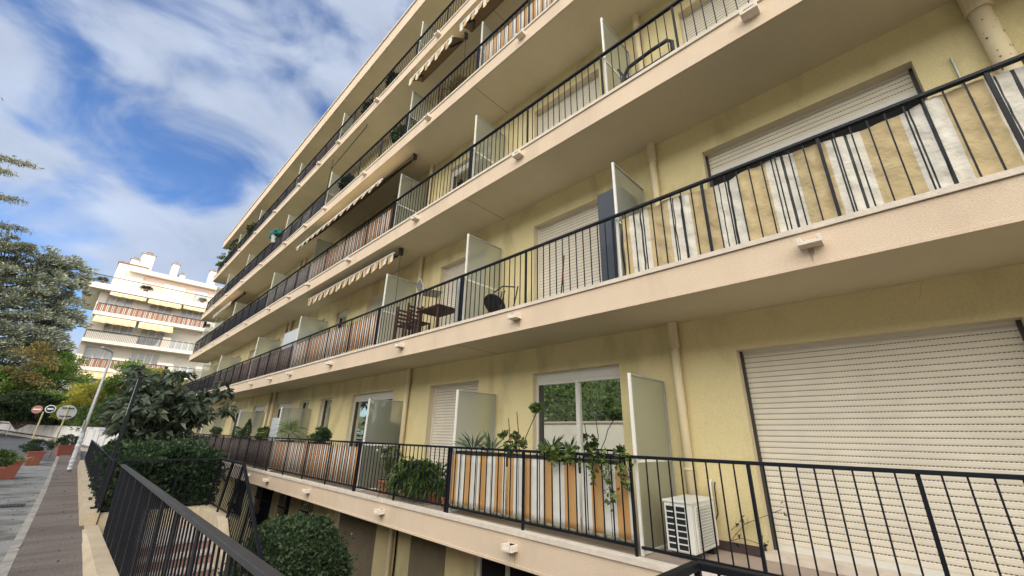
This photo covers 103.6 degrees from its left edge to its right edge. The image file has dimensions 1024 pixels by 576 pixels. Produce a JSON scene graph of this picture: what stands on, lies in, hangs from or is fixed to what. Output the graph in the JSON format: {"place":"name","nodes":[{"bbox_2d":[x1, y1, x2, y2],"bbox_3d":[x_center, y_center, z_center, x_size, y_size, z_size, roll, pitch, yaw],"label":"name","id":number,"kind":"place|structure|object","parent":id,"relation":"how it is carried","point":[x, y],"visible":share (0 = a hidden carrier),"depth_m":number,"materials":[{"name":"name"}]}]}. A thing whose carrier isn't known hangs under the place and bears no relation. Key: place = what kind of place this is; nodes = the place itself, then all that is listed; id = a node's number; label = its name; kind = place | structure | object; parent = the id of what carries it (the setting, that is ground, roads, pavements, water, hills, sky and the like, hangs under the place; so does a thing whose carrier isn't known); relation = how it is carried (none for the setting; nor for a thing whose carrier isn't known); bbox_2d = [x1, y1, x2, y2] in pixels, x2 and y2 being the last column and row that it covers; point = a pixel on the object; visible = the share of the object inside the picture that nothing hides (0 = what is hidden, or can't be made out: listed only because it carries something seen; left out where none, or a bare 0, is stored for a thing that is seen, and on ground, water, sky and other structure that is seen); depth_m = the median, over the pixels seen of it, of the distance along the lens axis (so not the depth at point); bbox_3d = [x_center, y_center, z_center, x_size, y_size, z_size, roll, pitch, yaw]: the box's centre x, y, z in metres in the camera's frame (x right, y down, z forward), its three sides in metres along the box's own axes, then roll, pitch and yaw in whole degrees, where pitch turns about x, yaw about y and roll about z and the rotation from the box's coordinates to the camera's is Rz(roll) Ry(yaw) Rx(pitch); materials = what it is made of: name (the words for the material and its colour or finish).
{"place":"outdoors","nodes":[
{"label":"outdoors","id":0,"kind":"place"},
{"bbox_2d":[0,461,53,564],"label":"road","id":1,"kind":"structure","parent":0,"point":[32,476],"depth_m":10.46,"materials":[{"name":"asphalt"}]},
{"bbox_2d":[0,449,18,474],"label":"street planter","id":2,"kind":"object","parent":1,"relation":"on","point":[7,457],"visible":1,"depth_m":12.02,"materials":[{"name":"ceramic"}]},
{"bbox_2d":[0,455,33,479],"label":"street planter","id":3,"kind":"object","parent":1,"relation":"on","point":[9,472],"visible":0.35,"depth_m":13.74,"materials":[{"name":"ceramic"}]},
{"bbox_2d":[0,456,58,575],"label":"kerb","id":4,"kind":"structure","parent":1,"relation":"on","point":[8,560],"depth_m":6.44,"materials":[{"name":"concrete"}]},
{"bbox_2d":[18,439,56,465],"bbox_3d":[-20.895,7.179,17.673,0.837,1.092,1.168,-7,-22,21],"label":"street planter","id":5,"kind":"object","parent":1,"relation":"on","point":[37,452],"visible":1,"depth_m":17.50,"materials":[{"name":"ceramic"}]},
{"bbox_2d":[0,433,86,460],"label":"road","id":6,"kind":"structure","parent":0,"point":[9,442],"depth_m":24.15,"materials":[{"name":"asphalt"}]},
{"bbox_2d":[31,405,55,438],"bbox_3d":[-33.218,9.375,28.266,0.198,2.275,1.157,-18,-28,41],"label":"road sign","id":7,"kind":"object","parent":6,"relation":"on","point":[39,409],"visible":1,"depth_m":28.40,"materials":[{"name":"red"}]},
{"bbox_2d":[48,405,76,457],"bbox_3d":[-21.863,6.915,19.451,0.091,2.418,0.677,-18,-28,41],"label":"road sign","id":8,"kind":"object","parent":6,"relation":"on","point":[66,412],"visible":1,"depth_m":19.71,"materials":[{"name":"grey"}]},
{"bbox_2d":[53,434,78,456],"bbox_3d":[-22.929,8.062,20.669,1.002,1.139,0.941,-2,-21,9],"label":"street planter","id":9,"kind":"object","parent":6,"relation":"on","point":[63,447],"visible":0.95,"depth_m":20.54,"materials":[{"name":"ceramic"}]},
{"bbox_2d":[0,429,88,450],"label":"pavement","id":10,"kind":"structure","parent":0,"point":[82,448],"depth_m":29.66,"materials":[{"name":"concrete"}]},
{"bbox_2d":[7,450,83,575],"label":"sidewalk","id":11,"kind":"structure","parent":0,"point":[56,525],"depth_m":6.37,"materials":[{"name":"concrete"}]},
{"bbox_2d":[66,346,113,471],"bbox_3d":[-16.762,4.696,15.892,0.178,4.727,0.529,-3,-21,13],"label":"street lamp","id":12,"kind":"object","parent":11,"relation":"on","point":[77,446],"visible":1,"depth_m":15.81,"materials":[{"name":"metal"}]},
{"bbox_2d":[1,422,105,427],"bbox_3d":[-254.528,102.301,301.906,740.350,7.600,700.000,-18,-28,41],"label":"garden slope","id":13,"kind":"structure","parent":0,"point":[59,424],"depth_m":30.83,"materials":[{"name":"concrete"}]},
{"bbox_2d":[0,365,47,409],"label":"tree","id":14,"kind":"object","parent":13,"relation":"on","point":[9,384],"visible":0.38,"depth_m":30.52,"materials":[{"name":"green plant"}]},
{"bbox_2d":[2,340,60,410],"bbox_3d":[-37.011,6.910,30.794,3.304,5.866,3.167,-18,-28,41],"label":"tree","id":15,"kind":"object","parent":13,"relation":"on","point":[24,375],"visible":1,"depth_m":30.83,"materials":[{"name":"green plant"}]},
{"bbox_2d":[0,390,65,429],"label":"dome bush","id":16,"kind":"object","parent":13,"relation":"on","point":[22,404],"visible":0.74,"depth_m":29.24,"materials":[{"name":"green plant"}]},
{"bbox_2d":[0,229,99,388],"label":"cedar tree","id":17,"kind":"object","parent":13,"relation":"on","point":[51,313],"visible":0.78,"depth_m":33.71,"materials":[{"name":"green plant"}]},
{"bbox_2d":[0,403,109,431],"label":"hedge","id":18,"kind":"object","parent":13,"relation":"on","point":[79,417],"visible":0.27,"depth_m":27.51,"materials":[{"name":"green plant"}]},
{"bbox_2d":[19,349,94,396],"bbox_3d":[-38.749,8.060,34.125,4.907,5.761,4.860,1,-20,1],"label":"tree","id":19,"kind":"object","parent":13,"relation":"on","point":[66,368],"visible":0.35,"depth_m":34.20,"materials":[{"name":"green plant"}]},
{"bbox_2d":[33,388,98,411],"bbox_3d":[-36.092,9.426,32.698,3.843,2.530,4.778,-18,-28,41],"label":"tree","id":20,"kind":"object","parent":13,"relation":"on","point":[55,394],"visible":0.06,"depth_m":31.92,"materials":[{"name":"green plant"}]},
{"bbox_2d":[49,379,116,421],"bbox_3d":[-31.903,8.683,30.529,3.336,3.597,3.628,-5,-21,16],"label":"bush","id":21,"kind":"object","parent":13,"relation":"on","point":[86,391],"visible":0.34,"depth_m":29.89,"materials":[{"name":"green plant"}]},
{"bbox_2d":[101,358,153,400],"bbox_3d":[-29.391,7.945,30.685,3.123,5.200,3.012,-1,-21,7],"label":"tree","id":22,"kind":"object","parent":13,"relation":"on","point":[107,388],"visible":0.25,"depth_m":30.28,"materials":[{"name":"green plant"}]},
{"bbox_2d":[60,252,222,395],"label":"white apartment building","id":23,"kind":"structure","parent":13,"relation":"on","point":[154,349],"depth_m":47.85,"materials":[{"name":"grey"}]},
{"bbox_2d":[80,346,114,367],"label":"window","id":24,"kind":"structure","parent":23,"relation":"in","point":[92,352],"depth_m":44.18,"materials":[{"name":"grey"}]},
{"bbox_2d":[77,370,125,378],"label":"striped awning","id":25,"kind":"object","parent":23,"relation":"attached to","point":[97,375],"visible":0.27,"depth_m":42.76,"materials":[{"name":"beige"}]},
{"bbox_2d":[92,315,136,327],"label":"striped awning","id":26,"kind":"object","parent":23,"relation":"attached to","point":[114,321],"visible":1,"depth_m":44.51,"materials":[{"name":"beige"}]},
{"bbox_2d":[103,295,133,315],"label":"window","id":27,"kind":"structure","parent":23,"relation":"in","point":[114,300],"depth_m":46.45,"materials":[{"name":"grey"}]},
{"bbox_2d":[102,323,136,342],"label":"window","id":28,"kind":"structure","parent":23,"relation":"in","point":[108,327],"depth_m":45.91,"materials":[{"name":"grey"}]},
{"bbox_2d":[110,291,146,300],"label":"striped awning","id":29,"kind":"object","parent":23,"relation":"attached to","point":[127,296],"visible":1,"depth_m":46.03,"materials":[{"name":"beige"}]},
{"bbox_2d":[130,352,159,364],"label":"window","id":30,"kind":"structure","parent":23,"relation":"in","point":[148,359],"depth_m":46.93,"materials":[{"name":"grey"}]},
{"bbox_2d":[137,329,164,346],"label":"window","id":31,"kind":"structure","parent":23,"relation":"in","point":[145,333],"depth_m":47.68,"materials":[{"name":"grey"}]},
{"bbox_2d":[138,322,172,332],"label":"striped awning","id":32,"kind":"object","parent":23,"relation":"attached to","point":[155,327],"visible":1,"depth_m":46.86,"materials":[{"name":"beige"}]},
{"bbox_2d":[148,304,172,321],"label":"window","id":33,"kind":"structure","parent":23,"relation":"in","point":[153,307],"depth_m":48.92,"materials":[{"name":"grey"}]},
{"bbox_2d":[148,299,181,308],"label":"striped awning","id":34,"kind":"object","parent":23,"relation":"attached to","point":[166,304],"visible":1,"depth_m":48.23,"materials":[{"name":"beige"}]},
{"bbox_2d":[168,331,197,350],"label":"window","id":35,"kind":"structure","parent":23,"relation":"in","point":[176,336],"depth_m":49.72,"materials":[{"name":"grey"}]},
{"bbox_2d":[172,357,196,371],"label":"window","id":36,"kind":"structure","parent":23,"relation":"in","point":[185,363],"depth_m":49.28,"materials":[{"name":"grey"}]},
{"bbox_2d":[180,308,203,327],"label":"window","id":37,"kind":"structure","parent":23,"relation":"in","point":[193,314],"depth_m":50.93,"materials":[{"name":"grey"}]},
{"bbox_2d":[112,368,185,393],"bbox_3d":[-29.077,8.717,32.149,4.668,4.792,4.711,-18,-28,41],"label":"tree","id":38,"kind":"object","parent":13,"relation":"on","point":[159,370],"visible":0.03,"depth_m":32.41,"materials":[{"name":"green plant"}]},
{"bbox_2d":[0,0,413,393],"label":"sky","id":39,"kind":"structure","parent":0,"point":[155,127],"materials":[{"name":"blue"}]},
{"bbox_2d":[276,328,297,371],"bbox_3d":[-7.237,2.206,13.608,1.464,1.446,0.650,-18,-28,41],"label":"divider","id":40,"kind":"object","parent":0,"point":[290,336],"visible":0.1,"depth_m":13.57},
{"bbox_2d":[217,504,359,575],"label":"round bush","id":41,"kind":"object","parent":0,"point":[311,544],"visible":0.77,"depth_m":6.31,"materials":[{"name":"green plant"}]},
{"bbox_2d":[445,75,466,95],"bbox_3d":[-1.341,-4.705,9.771,0.793,0.815,0.521,-18,-28,41],"label":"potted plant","id":42,"kind":"object","parent":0,"point":[463,78],"visible":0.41,"depth_m":9.66,"materials":[{"name":"green plant"}]},
{"bbox_2d":[656,560,772,575],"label":"railing","id":43,"kind":"object","parent":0,"point":[696,568],"visible":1,"depth_m":2.01,"materials":[{"name":"metal"}]},
{"bbox_3d":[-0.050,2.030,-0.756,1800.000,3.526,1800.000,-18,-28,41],"label":"ground","id":44,"kind":"structure","parent":0,"visible":0},
{"bbox_2d":[0,94,44,235],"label":"conifer tree","id":45,"kind":"object","parent":44,"relation":"on","point":[3,226],"visible":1,"depth_m":13.47,"materials":[{"name":"green plant"}]},
{"bbox_2d":[0,423,137,445],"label":"retaining wall","id":46,"kind":"structure","parent":44,"relation":"on","point":[53,430],"depth_m":29.27,"materials":[{"name":"concrete"}]},
{"bbox_2d":[77,460,99,525],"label":"wall","id":47,"kind":"structure","parent":44,"relation":"on","point":[88,516],"depth_m":8.43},
{"bbox_2d":[84,440,116,512],"bbox_3d":[-12.786,5.272,12.298,15.475,0.901,0.050,-18,-28,41],"label":"railing","id":48,"kind":"object","parent":47,"relation":"on","point":[90,455],"visible":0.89,"depth_m":9.46,"materials":[{"name":"metal"}]},
{"bbox_2d":[90,377,142,508],"bbox_3d":[-7.725,3.003,7.917,0.200,2.445,0.165,-18,-28,41],"label":"gate post","id":49,"kind":"object","parent":47,"relation":"on","point":[126,418],"visible":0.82,"depth_m":7.94,"materials":[{"name":"metal"}]},
{"bbox_2d":[82,525,118,575],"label":"wall","id":50,"kind":"structure","parent":44,"relation":"on","point":[97,558],"depth_m":5.11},
{"bbox_2d":[102,464,284,575],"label":"railing","id":51,"kind":"object","parent":50,"relation":"on","point":[135,493],"visible":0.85,"depth_m":3.37,"materials":[{"name":"metal"}]},
{"bbox_2d":[88,436,228,523],"bbox_3d":[-9.714,4.811,10.680,8.218,1.796,2.117,-18,-28,41],"label":"hedge","id":52,"kind":"object","parent":44,"relation":"on","point":[150,448],"visible":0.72,"depth_m":8.44,"materials":[{"name":"green plant"}]},
{"bbox_2d":[96,504,230,575],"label":"outdoor stairs","id":53,"kind":"structure","parent":44,"relation":"on","point":[213,517],"depth_m":7.06,"materials":[{"name":"concrete"}]},
{"bbox_2d":[100,458,262,575],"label":"railing","id":54,"kind":"object","parent":53,"relation":"on","point":[243,469],"visible":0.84,"depth_m":7.34,"materials":[{"name":"metal"}]},
{"bbox_2d":[95,364,239,444],"bbox_3d":[-9.716,3.989,11.309,4.168,3.579,3.119,-18,-28,41],"label":"broadleaf tree","id":55,"kind":"object","parent":44,"relation":"on","point":[164,412],"visible":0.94,"depth_m":10.77,"materials":[{"name":"green plant"}]},
{"bbox_2d":[179,0,1023,575],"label":"apartment building","id":56,"kind":"structure","parent":44,"relation":"on","point":[847,390],"depth_m":5.13,"materials":[{"name":"yellow paint"}]},
{"bbox_2d":[198,436,232,458],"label":"privacy screen","id":57,"kind":"object","parent":56,"relation":"attached to","point":[221,443],"visible":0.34,"depth_m":15.58,"materials":[{"name":"black plastic"}]},
{"bbox_2d":[213,361,251,387],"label":"privacy screen","id":58,"kind":"object","parent":56,"relation":"attached to","point":[235,374],"visible":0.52,"depth_m":16.88,"materials":[{"name":"fabric"}]},
{"bbox_2d":[227,479,245,519],"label":"window","id":59,"kind":"structure","parent":56,"relation":"in","point":[236,479],"depth_m":15.28,"materials":[{"name":"black"}]},
{"bbox_2d":[242,418,251,438],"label":"potted plant","id":60,"kind":"object","parent":56,"relation":"on","point":[248,425],"visible":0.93,"depth_m":14.16,"materials":[{"name":"green plant"}]},
{"bbox_2d":[229,296,267,329],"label":"privacy screen","id":61,"kind":"object","parent":56,"relation":"attached to","point":[249,313],"visible":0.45,"depth_m":18.14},
{"bbox_2d":[229,438,273,466],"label":"privacy screen","id":62,"kind":"object","parent":56,"relation":"attached to","point":[259,451],"visible":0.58,"depth_m":12.75,"materials":[{"name":"brown fabric"}]},
{"bbox_2d":[249,485,272,527],"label":"window","id":63,"kind":"structure","parent":56,"relation":"in","point":[265,503],"depth_m":13.50,"materials":[{"name":"black"}]},
{"bbox_2d":[254,426,269,440],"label":"potted plant","id":64,"kind":"object","parent":56,"relation":"on","point":[264,429],"visible":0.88,"depth_m":12.85,"materials":[{"name":"green plant"}]},
{"bbox_2d":[262,418,278,469],"bbox_3d":[-7.054,4.727,12.253,0.764,1.446,0.500,-18,-28,41],"label":"cabinet","id":65,"kind":"object","parent":56,"relation":"on","point":[273,428],"visible":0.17,"depth_m":12.28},
{"bbox_2d":[249,345,293,378],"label":"privacy screen","id":66,"kind":"object","parent":56,"relation":"attached to","point":[282,358],"visible":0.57,"depth_m":13.75,"materials":[{"name":"fabric"}]},
{"bbox_2d":[269,228,284,243],"bbox_3d":[-10.888,-2.359,18.557,0.990,0.676,0.480,-18,-28,41],"label":"covered pot","id":67,"kind":"object","parent":56,"relation":"on","point":[274,233],"visible":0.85,"depth_m":18.36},
{"bbox_2d":[275,493,290,517],"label":"window","id":68,"kind":"structure","parent":56,"relation":"in","point":[287,502],"depth_m":12.27,"materials":[{"name":"black"}]},
{"bbox_2d":[268,419,309,443],"bbox_3d":[-6.311,4.097,11.421,1.126,0.778,1.092,0,-20,4],"label":"potted plant","id":69,"kind":"object","parent":56,"relation":"on","point":[292,426],"visible":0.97,"depth_m":11.35,"materials":[{"name":"green plant"}]},
{"bbox_2d":[266,264,311,306],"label":"privacy screen","id":70,"kind":"object","parent":56,"relation":"attached to","point":[301,277],"visible":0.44,"depth_m":14.80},
{"bbox_2d":[283,194,326,241],"bbox_3d":[-8.379,-2.585,16.046,4.520,0.700,0.011,-18,-28,41],"label":"privacy screen","id":71,"kind":"object","parent":56,"relation":"attached to","point":[317,209],"visible":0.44,"depth_m":15.66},
{"bbox_2d":[269,441,357,484],"bbox_3d":[-5.018,4.167,9.824,5.260,0.700,0.011,-18,-28,41],"label":"privacy screen","id":72,"kind":"object","parent":56,"relation":"attached to","point":[330,465],"visible":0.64,"depth_m":9.28,"materials":[{"name":"multicoloured fabric"}]},
{"bbox_2d":[296,133,339,185],"bbox_3d":[-8.315,-5.199,17.020,4.520,0.700,0.010,-18,-28,41],"label":"privacy screen","id":73,"kind":"object","parent":56,"relation":"attached to","point":[332,145],"visible":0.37,"depth_m":16.82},
{"bbox_2d":[315,427,332,444],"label":"potted plant","id":74,"kind":"object","parent":56,"relation":"on","point":[325,433],"visible":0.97,"depth_m":9.74,"materials":[{"name":"green plant"}]},
{"bbox_2d":[319,398,332,427],"bbox_3d":[-5.481,4.219,11.841,0.830,1.890,0.080,-18,-28,41],"label":"window","id":75,"kind":"structure","parent":56,"relation":"in","point":[327,404],"depth_m":12.16,"materials":[{"name":"glass"}]},
{"bbox_2d":[290,314,376,366],"bbox_3d":[-4.971,1.522,10.829,5.210,0.700,0.011,-18,-28,41],"label":"privacy screen","id":76,"kind":"object","parent":56,"relation":"attached to","point":[344,339],"visible":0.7,"depth_m":10.32,"materials":[{"name":"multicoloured fabric"}]},
{"bbox_2d":[309,209,391,279],"bbox_3d":[-4.907,-1.101,11.806,5.210,0.700,0.011,-18,-28,41],"label":"privacy screen","id":77,"kind":"object","parent":56,"relation":"attached to","point":[369,240],"visible":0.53,"depth_m":11.34,"materials":[{"name":"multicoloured fabric"}]},
{"bbox_2d":[308,247,403,305],"bbox_3d":[-4.664,0.289,11.209,5.450,1.390,0.238,-18,-28,41],"label":"striped awning","id":78,"kind":"object","parent":56,"relation":"attached to","point":[379,264],"visible":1,"depth_m":10.67,"materials":[{"name":"beige"}]},
{"bbox_2d":[296,153,416,249],"bbox_3d":[-4.931,-2.369,12.143,5.850,1.390,0.859,-18,-28,41],"label":"striped awning","id":79,"kind":"object","parent":56,"relation":"attached to","point":[360,199],"visible":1,"depth_m":11.46,"materials":[{"name":"beige"}]},
{"bbox_2d":[348,391,392,446],"bbox_3d":[-3.501,3.630,10.002,2.140,1.980,0.090,-18,-28,41],"label":"sliding door","id":80,"kind":"structure","parent":56,"relation":"in","point":[361,401],"depth_m":10.57,"materials":[{"name":"plastic"}]},
{"bbox_2d":[377,446,407,493],"bbox_3d":[-2.365,3.436,7.653,0.733,0.875,0.484,-18,-28,41],"label":"potted plant","id":81,"kind":"object","parent":56,"relation":"on","point":[388,464],"visible":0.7,"depth_m":7.63,"materials":[{"name":"green plant"}]},
{"bbox_2d":[389,117,417,142],"bbox_3d":[-3.085,-4.214,11.349,1.155,0.917,0.682,-18,-28,41],"label":"potted plant","id":82,"kind":"object","parent":56,"relation":"on","point":[395,135],"visible":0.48,"depth_m":11.14,"materials":[{"name":"green plant"}]},
{"bbox_2d":[393,307,416,339],"bbox_3d":[-2.330,0.860,8.912,0.378,0.916,0.385,-18,-28,41],"label":"wooden chair","id":83,"kind":"object","parent":56,"relation":"on","point":[396,320],"visible":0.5,"depth_m":8.97,"materials":[{"name":"brown wood"}]},
{"bbox_2d":[377,456,446,507],"bbox_3d":[-1.621,3.374,6.966,1.342,0.866,2.160,10,-22,-22],"label":"potted plant","id":84,"kind":"object","parent":56,"relation":"on","point":[410,490],"visible":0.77,"depth_m":6.77,"materials":[{"name":"green plant"}]},
{"bbox_2d":[404,302,429,335],"bbox_3d":[-2.008,0.757,8.615,0.378,0.916,0.385,-18,-28,41],"label":"wooden chair","id":85,"kind":"object","parent":56,"relation":"on","point":[421,322],"visible":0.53,"depth_m":8.67,"materials":[{"name":"brown wood"}]},
{"bbox_2d":[415,279,442,312],"bbox_3d":[-1.761,0.204,8.489,0.511,0.626,0.464,10,-22,-22],"label":"patio chair","id":86,"kind":"object","parent":56,"relation":"on","point":[420,284],"visible":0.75,"depth_m":8.52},
{"bbox_2d":[416,303,454,332],"bbox_3d":[-1.508,0.749,8.138,0.750,0.621,0.550,-18,-28,41],"label":"patio table","id":87,"kind":"object","parent":56,"relation":"on","point":[439,310],"visible":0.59,"depth_m":8.16,"materials":[{"name":"brown wood"}]},
{"bbox_2d":[409,31,467,84],"bbox_3d":[-2.038,-5.744,10.689,2.050,1.390,0.457,-18,-28,41],"label":"striped awning","id":88,"kind":"object","parent":56,"relation":"attached to","point":[440,56],"visible":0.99,"depth_m":10.73,"materials":[{"name":"beige"}]},
{"bbox_2d":[454,280,459,322],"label":"leaning boards","id":89,"kind":"object","parent":56,"relation":"on","point":[457,300],"visible":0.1,"depth_m":7.48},
{"bbox_2d":[451,161,468,189],"bbox_3d":[-0.985,-2.347,9.739,1.560,1.850,0.090,-18,-28,41],"label":"air conditioner","id":90,"kind":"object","parent":56,"relation":"in","point":[466,164],"depth_m":10.28,"materials":[{"name":"plastic"}]},
{"bbox_2d":[452,430,501,456],"bbox_3d":[-0.544,2.328,5.883,1.013,0.483,0.716,-18,-28,41],"label":"window box","id":91,"kind":"object","parent":56,"relation":"attached to","point":[489,444],"visible":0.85,"depth_m":5.88,"materials":[{"name":"green"}]},
{"bbox_2d":[449,453,505,515],"bbox_3d":[-0.501,2.724,5.647,1.140,0.704,0.027,-18,-28,41],"label":"privacy screen","id":92,"kind":"object","parent":56,"relation":"attached to","point":[488,486],"visible":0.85,"depth_m":5.61,"materials":[{"name":"multicoloured fabric"}]},
{"bbox_2d":[460,0,503,32],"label":"striped awning","id":93,"kind":"object","parent":56,"relation":"attached to","point":[483,10],"visible":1,"depth_m":9.70,"materials":[{"name":"beige"}]},
{"bbox_2d":[484,286,518,312],"bbox_3d":[-0.195,0.308,6.941,0.751,0.663,0.331,-18,-28,41],"label":"folding chair","id":94,"kind":"object","parent":56,"relation":"on","point":[495,302],"visible":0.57,"depth_m":7.01,"materials":[{"name":"black plastic"}]},
{"bbox_2d":[477,556,538,575],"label":"window","id":95,"kind":"structure","parent":56,"relation":"in","point":[485,567],"depth_m":6.26,"materials":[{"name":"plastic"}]},
{"bbox_2d":[484,0,554,62],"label":"privacy screen","id":96,"kind":"object","parent":56,"relation":"attached to","point":[546,3],"visible":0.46,"depth_m":8.28,"materials":[{"name":"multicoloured fabric"}]},
{"bbox_2d":[497,401,555,466],"bbox_3d":[0.201,1.957,5.399,0.987,0.832,0.372,-18,-28,41],"label":"window box","id":97,"kind":"object","parent":56,"relation":"attached to","point":[534,409],"visible":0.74,"depth_m":5.41,"materials":[{"name":"green"}]},
{"bbox_2d":[506,458,580,532],"bbox_3d":[0.344,2.454,4.868,1.140,0.704,0.028,-18,-28,41],"label":"privacy screen","id":98,"kind":"object","parent":56,"relation":"attached to","point":[564,503],"visible":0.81,"depth_m":4.81,"materials":[{"name":"multicoloured fabric"}]},
{"bbox_2d":[536,365,625,516],"bbox_3d":[0.987,2.196,5.858,1.590,1.980,0.090,-18,-28,41],"label":"sliding door","id":99,"kind":"structure","parent":56,"relation":"in","point":[583,407],"depth_m":5.94,"materials":[{"name":"glass"}]},
{"bbox_2d":[541,442,633,511],"bbox_3d":[0.844,2.077,4.495,1.200,0.659,0.404,-18,-28,41],"label":"window box","id":100,"kind":"object","parent":56,"relation":"attached to","point":[564,459],"visible":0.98,"depth_m":4.38,"materials":[{"name":"green"}]},
{"bbox_2d":[581,463,633,543],"bbox_3d":[0.998,2.245,4.263,0.630,0.704,0.027,-18,-28,41],"label":"privacy screen","id":101,"kind":"object","parent":56,"relation":"attached to","point":[619,524],"visible":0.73,"depth_m":4.24,"materials":[{"name":"multicoloured fabric"}]},
{"bbox_2d":[597,189,618,281],"bbox_3d":[1.541,-0.605,5.729,0.394,1.616,0.450,-18,-28,41],"label":"cabinet","id":102,"kind":"object","parent":56,"relation":"on","point":[606,206],"visible":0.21,"depth_m":5.67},
{"bbox_2d":[615,215,625,276],"bbox_3d":[1.422,-0.476,5.233,0.165,1.014,0.358,-7,-22,21],"label":"drying rack","id":103,"kind":"object","parent":56,"relation":"on","point":[621,249],"visible":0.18,"depth_m":5.08,"materials":[{"name":"white plastic"}]},
{"bbox_2d":[617,38,674,82],"bbox_3d":[2.048,-3.026,5.845,0.860,0.667,0.526,-18,-28,41],"label":"lounge chair","id":104,"kind":"object","parent":56,"relation":"on","point":[647,53],"visible":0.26,"depth_m":5.72,"materials":[{"name":"black"}]},
{"bbox_2d":[662,479,718,557],"bbox_3d":[1.858,2.335,4.130,0.296,0.666,0.735,-18,-28,41],"label":"air conditioner","id":105,"kind":"object","parent":56,"relation":"on","point":[694,526],"visible":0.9,"depth_m":3.91,"materials":[{"name":"metal"}]},
{"bbox_2d":[731,502,787,547],"bbox_3d":[2.413,2.337,3.973,0.578,0.460,0.114,-18,-28,41],"label":"wall creeper","id":106,"kind":"object","parent":56,"relation":"attached to","point":[765,545],"depth_m":4.03,"materials":[{"name":"green plant"}]},
{"bbox_2d":[622,66,1023,274],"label":"privacy screen","id":107,"kind":"object","parent":56,"relation":"on","point":[1009,84],"visible":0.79,"depth_m":3.50,"materials":[{"name":"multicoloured fabric"}]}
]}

